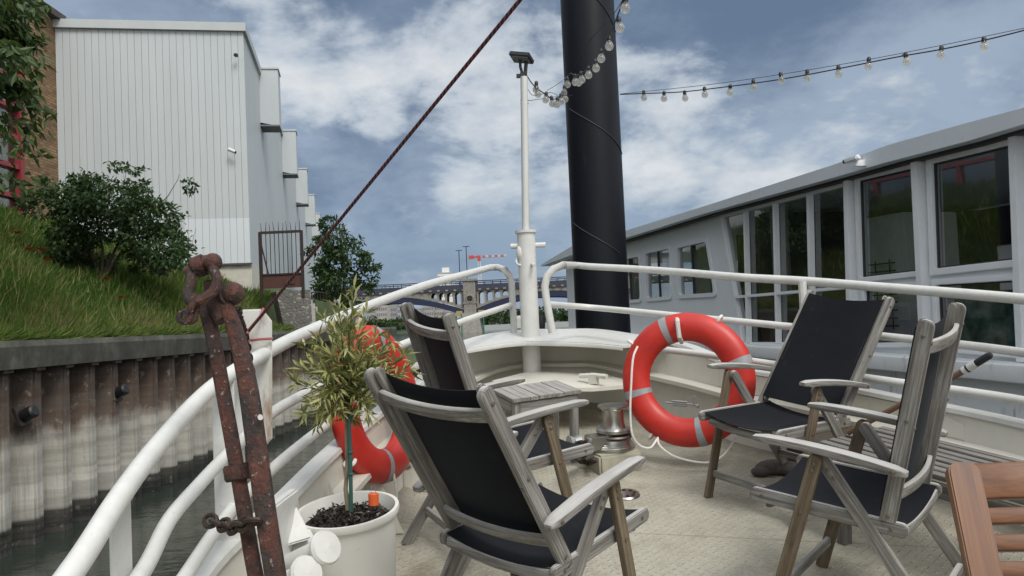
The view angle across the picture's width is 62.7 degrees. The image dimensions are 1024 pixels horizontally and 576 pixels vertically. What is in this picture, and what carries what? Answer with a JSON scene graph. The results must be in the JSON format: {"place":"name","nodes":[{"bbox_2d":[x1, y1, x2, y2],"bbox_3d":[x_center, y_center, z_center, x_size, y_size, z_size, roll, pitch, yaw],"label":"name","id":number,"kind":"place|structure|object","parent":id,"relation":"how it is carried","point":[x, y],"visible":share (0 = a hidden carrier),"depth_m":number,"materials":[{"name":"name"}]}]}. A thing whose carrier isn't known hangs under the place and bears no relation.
{"place":"outdoors","nodes":[
{"label":"outdoors","id":0,"kind":"place"},
{"bbox_2d":[0,327,568,575],"bbox_3d":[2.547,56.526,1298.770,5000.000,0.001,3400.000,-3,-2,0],"label":"water","id":1,"kind":"structure","parent":0,"point":[47,555],"depth_m":11.53,"materials":[{"name":"grey liquid"}]},
{"bbox_2d":[0,327,396,557],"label":"canal wall","id":2,"kind":"structure","parent":1,"relation":"in","point":[83,421],"depth_m":12.41,"materials":[{"name":"metal"}]},
{"bbox_2d":[329,272,691,332],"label":"arcaded bridge","id":3,"kind":"structure","parent":1,"relation":"in","point":[469,290],"depth_m":274.77,"materials":[{"name":"stone"}]},
{"bbox_2d":[484,321,568,329],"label":"quay wall","id":4,"kind":"structure","parent":1,"relation":"in","point":[508,326],"depth_m":358.13,"materials":[{"name":"grey concrete"}]},
{"bbox_2d":[52,76,1023,575],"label":"barge","id":5,"kind":"object","parent":1,"relation":"on","point":[688,528],"visible":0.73,"depth_m":3.92,"materials":[{"name":"beige paint"}]},
{"bbox_2d":[176,253,286,575],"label":"anchor","id":6,"kind":"object","parent":5,"relation":"on","point":[220,300],"visible":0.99,"depth_m":1.97,"materials":[{"name":"brown metal"}]},
{"bbox_2d":[202,512,262,535],"bbox_3d":[-0.647,0.539,1.931,0.256,0.059,0.040,-5,-3,45],"label":"lashing chain","id":7,"kind":"object","parent":6,"relation":"attached to","point":[229,527],"visible":1,"depth_m":1.91,"materials":[{"name":"brown metal"}]},
{"bbox_2d":[235,305,255,373],"bbox_3d":[-0.763,0.205,2.391,0.038,0.298,0.443,-2,-2,-12],"label":"thin chain","id":8,"kind":"object","parent":6,"relation":"hanging from","point":[240,313],"visible":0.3,"depth_m":2.36,"materials":[{"name":"brown metal"}]},
{"bbox_2d":[285,273,425,575],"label":"potted plant","id":9,"kind":"object","parent":5,"relation":"on","point":[359,527],"visible":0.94,"depth_m":2.94,"materials":[{"name":"green plant"}]},
{"bbox_2d":[368,486,378,506],"bbox_3d":[-0.487,0.731,2.953,0.037,0.068,0.036,-3,-2,0],"label":"plant tag","id":10,"kind":"object","parent":9,"relation":"in","point":[373,498],"visible":1,"depth_m":2.94,"materials":[{"name":"orange plastic"}]},
{"bbox_2d":[329,325,415,516],"bbox_3d":[-0.683,0.643,3.997,0.240,0.926,0.750,-11,-4,20],"label":"lifebuoy","id":11,"kind":"object","parent":5,"relation":"attached to","point":[389,462],"visible":0.47,"depth_m":3.84,"materials":[{"name":"red plastic"}]},
{"bbox_2d":[246,0,521,342],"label":"stay rope","id":12,"kind":"object","parent":5,"relation":"attached to","point":[426,114],"visible":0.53,"depth_m":2.33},
{"bbox_2d":[400,302,593,575],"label":"folding chair","id":13,"kind":"object","parent":5,"relation":"on","point":[442,356],"visible":0.47,"depth_m":3.51,"materials":[{"name":"grey wood"}]},
{"bbox_2d":[364,367,648,575],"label":"folding chair","id":14,"kind":"object","parent":5,"relation":"on","point":[497,505],"visible":1,"depth_m":2.55,"materials":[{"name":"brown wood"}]},
{"bbox_2d":[509,51,533,103],"bbox_3d":[0.078,-1.574,6.271,0.173,0.395,0.122,-4,-3,24],"label":"solar lamp","id":15,"kind":"object","parent":5,"relation":"attached to","point":[524,58],"visible":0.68,"depth_m":6.25,"materials":[{"name":"black plastic"}]},
{"bbox_2d":[493,380,580,462],"bbox_3d":[0.142,0.798,4.870,0.431,0.432,0.314,-5,7,-24],"label":"wooden stool","id":16,"kind":"object","parent":5,"relation":"on","point":[516,399],"visible":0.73,"depth_m":4.78,"materials":[{"name":"wood"}]},
{"bbox_2d":[525,0,629,107],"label":"string lights","id":17,"kind":"object","parent":5,"relation":"hanging from","point":[579,79],"visible":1,"depth_m":6.11,"materials":[{"name":"glass"}]},
{"bbox_2d":[623,313,755,463],"bbox_3d":[0.982,0.552,4.699,0.704,0.827,0.339,-3,-2,4],"label":"lifebuoy","id":18,"kind":"object","parent":5,"relation":"attached to","point":[723,342],"visible":0.89,"depth_m":4.67,"materials":[{"name":"red plastic"}]},
{"bbox_2d":[751,459,796,476],"bbox_3d":[1.422,0.969,4.532,0.274,0.086,0.144,-3,-2,0],"label":"driftwood","id":19,"kind":"object","parent":5,"relation":"on","point":[764,468],"visible":0.89,"depth_m":4.49,"materials":[{"name":"grey wood"}]},
{"bbox_2d":[786,448,802,461],"bbox_3d":[1.599,0.922,4.644,0.130,0.129,0.110,-3,-2,0],"label":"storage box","id":20,"kind":"object","parent":5,"relation":"on","point":[795,451],"visible":0.07,"depth_m":4.61,"materials":[{"name":"metal"}]},
{"bbox_2d":[698,290,894,497],"bbox_3d":[1.408,0.555,4.152,0.888,0.997,0.602,-6,7,-34],"label":"folding chair","id":21,"kind":"object","parent":5,"relation":"on","point":[826,352],"visible":0.94,"depth_m":4.20,"materials":[{"name":"black fabric"}]},
{"bbox_2d":[750,303,965,575],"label":"folding chair","id":22,"kind":"object","parent":5,"relation":"on","point":[895,492],"visible":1,"depth_m":2.90,"materials":[{"name":"grey wood"}]},
{"bbox_2d":[819,426,1023,545],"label":"slatted bench","id":23,"kind":"object","parent":5,"relation":"on","point":[948,454],"visible":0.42,"depth_m":3.45,"materials":[{"name":"grey wood"}]},
{"bbox_2d":[846,352,992,434],"bbox_3d":[1.677,0.451,3.491,0.039,0.368,0.632,-1,-3,-38],"label":"deck brush pole","id":24,"kind":"object","parent":23,"relation":"on","point":[969,367],"visible":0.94,"depth_m":3.33,"materials":[{"name":"white paint"}]},
{"bbox_2d":[945,461,1023,575],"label":"teak chair","id":25,"kind":"object","parent":5,"relation":"on","point":[974,488],"visible":1,"depth_m":1.54,"materials":[{"name":"brown wood"}]},
{"bbox_2d":[560,0,630,332],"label":"mooring pile","id":26,"kind":"object","parent":1,"relation":"in","point":[597,208],"visible":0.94,"depth_m":7.06,"materials":[{"name":"black metal"}]},
{"bbox_2d":[528,28,1023,101],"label":"string lights","id":27,"kind":"object","parent":26,"relation":"attached to","point":[940,54],"visible":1,"depth_m":5.88,"materials":[{"name":"glass"}]},
{"bbox_2d":[541,108,1023,418],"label":"houseboat","id":28,"kind":"object","parent":1,"relation":"on","point":[814,223],"visible":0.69,"depth_m":8.51,"materials":[{"name":"grey paint"}]},
{"bbox_2d":[627,253,641,303],"bbox_3d":[1.746,-0.125,12.358,0.068,0.710,0.885,-2,-2,-15],"label":"window","id":29,"kind":"structure","parent":28,"relation":"in","point":[637,255],"depth_m":12.12,"materials":[{"name":"grey paint"}]},
{"bbox_2d":[644,245,672,301],"bbox_3d":[1.999,-0.187,11.386,0.068,0.721,0.895,-2,-2,-15],"label":"window","id":30,"kind":"structure","parent":28,"relation":"in","point":[647,253],"depth_m":11.37,"materials":[{"name":"grey paint"}]},
{"bbox_2d":[675,238,716,298],"bbox_3d":[2.270,-0.230,10.338,0.068,0.713,1.015,-2,-2,-15],"label":"window","id":31,"kind":"structure","parent":28,"relation":"in","point":[678,249],"depth_m":10.40,"materials":[{"name":"grey paint"}]},
{"bbox_2d":[854,165,915,281],"bbox_3d":[3.134,-0.529,6.968,0.080,0.931,0.823,-2,-2,-15],"label":"window","id":32,"kind":"structure","parent":28,"relation":"in","point":[859,184],"depth_m":7.29,"materials":[{"name":"white plastic"}]},
{"bbox_2d":[861,282,915,347],"bbox_3d":[3.168,0.231,6.939,0.080,0.538,0.778,-2,-2,-15],"label":"window","id":33,"kind":"structure","parent":28,"relation":"in","point":[865,295],"depth_m":7.00,"materials":[{"name":"white plastic"}]},
{"bbox_2d":[867,212,960,340],"bbox_3d":[3.584,0.117,7.629,0.660,1.543,0.620,-2,-3,-19],"label":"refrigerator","id":34,"kind":"object","parent":28,"relation":"in","point":[890,239],"visible":0.38,"depth_m":7.41,"materials":[{"name":"metal"}]},
{"bbox_2d":[926,140,1012,275],"bbox_3d":[3.357,-0.572,6.109,0.080,0.915,0.872,-2,-2,-15],"label":"window","id":35,"kind":"structure","parent":28,"relation":"in","point":[936,268],"depth_m":6.45,"materials":[{"name":"white plastic"}]},
{"bbox_2d":[931,274,1015,357],"bbox_3d":[3.385,0.206,6.106,0.080,0.589,0.815,-2,-2,-15],"label":"window","id":36,"kind":"structure","parent":28,"relation":"in","point":[938,305],"depth_m":6.18,"materials":[{"name":"white plastic"}]},
{"bbox_2d":[955,290,1015,346],"bbox_3d":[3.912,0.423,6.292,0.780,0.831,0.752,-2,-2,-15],"label":"window pane","id":37,"kind":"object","parent":28,"relation":"in","point":[989,322],"visible":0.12,"depth_m":6.21,"materials":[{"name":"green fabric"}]},
{"bbox_2d":[256,288,416,364],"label":"ground","id":38,"kind":"structure","parent":0,"point":[322,306],"depth_m":29.56,"materials":[{"name":"green plant"}]},
{"bbox_2d":[0,0,57,201],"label":"cherry tree","id":39,"kind":"object","parent":38,"relation":"on","point":[16,37],"visible":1,"depth_m":10.59,"materials":[{"name":"green plant"}]},
{"bbox_2d":[0,0,65,218],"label":"brick building","id":40,"kind":"structure","parent":38,"relation":"on","point":[49,168],"depth_m":22.51,"materials":[{"name":"brown brick"}]},
{"bbox_2d":[0,45,24,213],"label":"window frame","id":41,"kind":"structure","parent":40,"relation":"in","point":[20,164],"depth_m":21.40,"materials":[{"name":"red metal"}]},
{"bbox_2d":[15,160,203,278],"bbox_3d":[-8.386,-1.422,18.127,3.643,2.450,3.124,-3,-2,0],"label":"bush","id":42,"kind":"object","parent":38,"relation":"on","point":[84,201],"visible":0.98,"depth_m":17.56,"materials":[{"name":"green plant"}]},
{"bbox_2d":[0,197,296,340],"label":"grass","id":43,"kind":"structure","parent":38,"relation":"on","point":[39,300],"depth_m":15.99,"materials":[{"name":"green plant"}]},
{"bbox_2d":[53,19,321,297],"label":"warehouse","id":44,"kind":"structure","parent":38,"relation":"on","point":[167,103],"depth_m":23.95,"materials":[{"name":"paint"}]},
{"bbox_2d":[271,290,311,329],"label":"stone wall","id":45,"kind":"structure","parent":38,"relation":"on","point":[293,307],"depth_m":22.86,"materials":[{"name":"grey stone"}]},
{"bbox_2d":[258,220,304,297],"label":"metal gate","id":46,"kind":"structure","parent":45,"relation":"on","point":[275,280],"depth_m":22.90,"materials":[{"name":"brown metal"}]},
{"bbox_2d":[311,291,328,322],"bbox_3d":[-6.916,0.889,29.977,0.221,1.935,12.198,-2,-2,-9],"label":"ramp fence","id":47,"kind":"object","parent":38,"relation":"on","point":[313,307],"visible":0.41,"depth_m":27.59,"materials":[{"name":"white metal"}]},
{"bbox_2d":[304,214,382,308],"bbox_3d":[-8.025,0.317,39.847,3.732,7.749,5.071,-3,-2,0],"label":"tree","id":48,"kind":"object","parent":38,"relation":"on","point":[326,281],"visible":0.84,"depth_m":39.12,"materials":[{"name":"green plant"}]},
{"bbox_2d":[397,312,562,333],"bbox_3d":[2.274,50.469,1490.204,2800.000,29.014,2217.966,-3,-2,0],"label":"hills","id":49,"kind":"structure","parent":0,"point":[401,331],"depth_m":414.44,"materials":[{"name":"green plant"}]},
{"bbox_2d":[367,310,375,321],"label":"apartment building","id":50,"kind":"structure","parent":49,"relation":"on","point":[373,313],"depth_m":452.12,"materials":[{"name":"concrete"}]},
{"bbox_2d":[376,305,390,320],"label":"apartment building","id":51,"kind":"structure","parent":49,"relation":"on","point":[383,312],"depth_m":430.79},
{"bbox_2d":[390,304,399,318],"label":"apartment building","id":52,"kind":"structure","parent":49,"relation":"on","point":[394,311],"depth_m":489.72,"materials":[{"name":"concrete"}]},
{"bbox_2d":[398,306,402,319],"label":"apartment building","id":53,"kind":"structure","parent":49,"relation":"on","point":[399,313],"depth_m":468.25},
{"bbox_2d":[422,306,434,316],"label":"apartment building","id":54,"kind":"structure","parent":49,"relation":"on","point":[428,311],"depth_m":475.42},
{"bbox_2d":[434,303,443,317],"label":"apartment building","id":55,"kind":"structure","parent":49,"relation":"on","point":[439,312],"depth_m":481.79,"materials":[{"name":"concrete"}]},
{"bbox_2d":[437,267,454,306],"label":"apartment building","id":56,"kind":"structure","parent":49,"relation":"on","point":[445,271],"depth_m":520.75,"materials":[{"name":"concrete"}]},
{"bbox_2d":[444,310,456,318],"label":"apartment building","id":57,"kind":"structure","parent":49,"relation":"on","point":[446,311],"depth_m":472.75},
{"bbox_2d":[365,306,567,329],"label":"trees","id":58,"kind":"object","parent":49,"relation":"on","point":[561,316],"visible":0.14,"depth_m":399.93,"materials":[{"name":"green plant"}]},
{"bbox_2d":[469,255,506,302],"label":"tower crane","id":59,"kind":"object","parent":49,"relation":"on","point":[478,257],"visible":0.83,"depth_m":620.56,"materials":[{"name":"red metal"}]},
{"bbox_2d":[43,0,1023,317],"label":"sky","id":60,"kind":"structure","parent":0,"point":[357,76],"materials":[{"name":"blue"}]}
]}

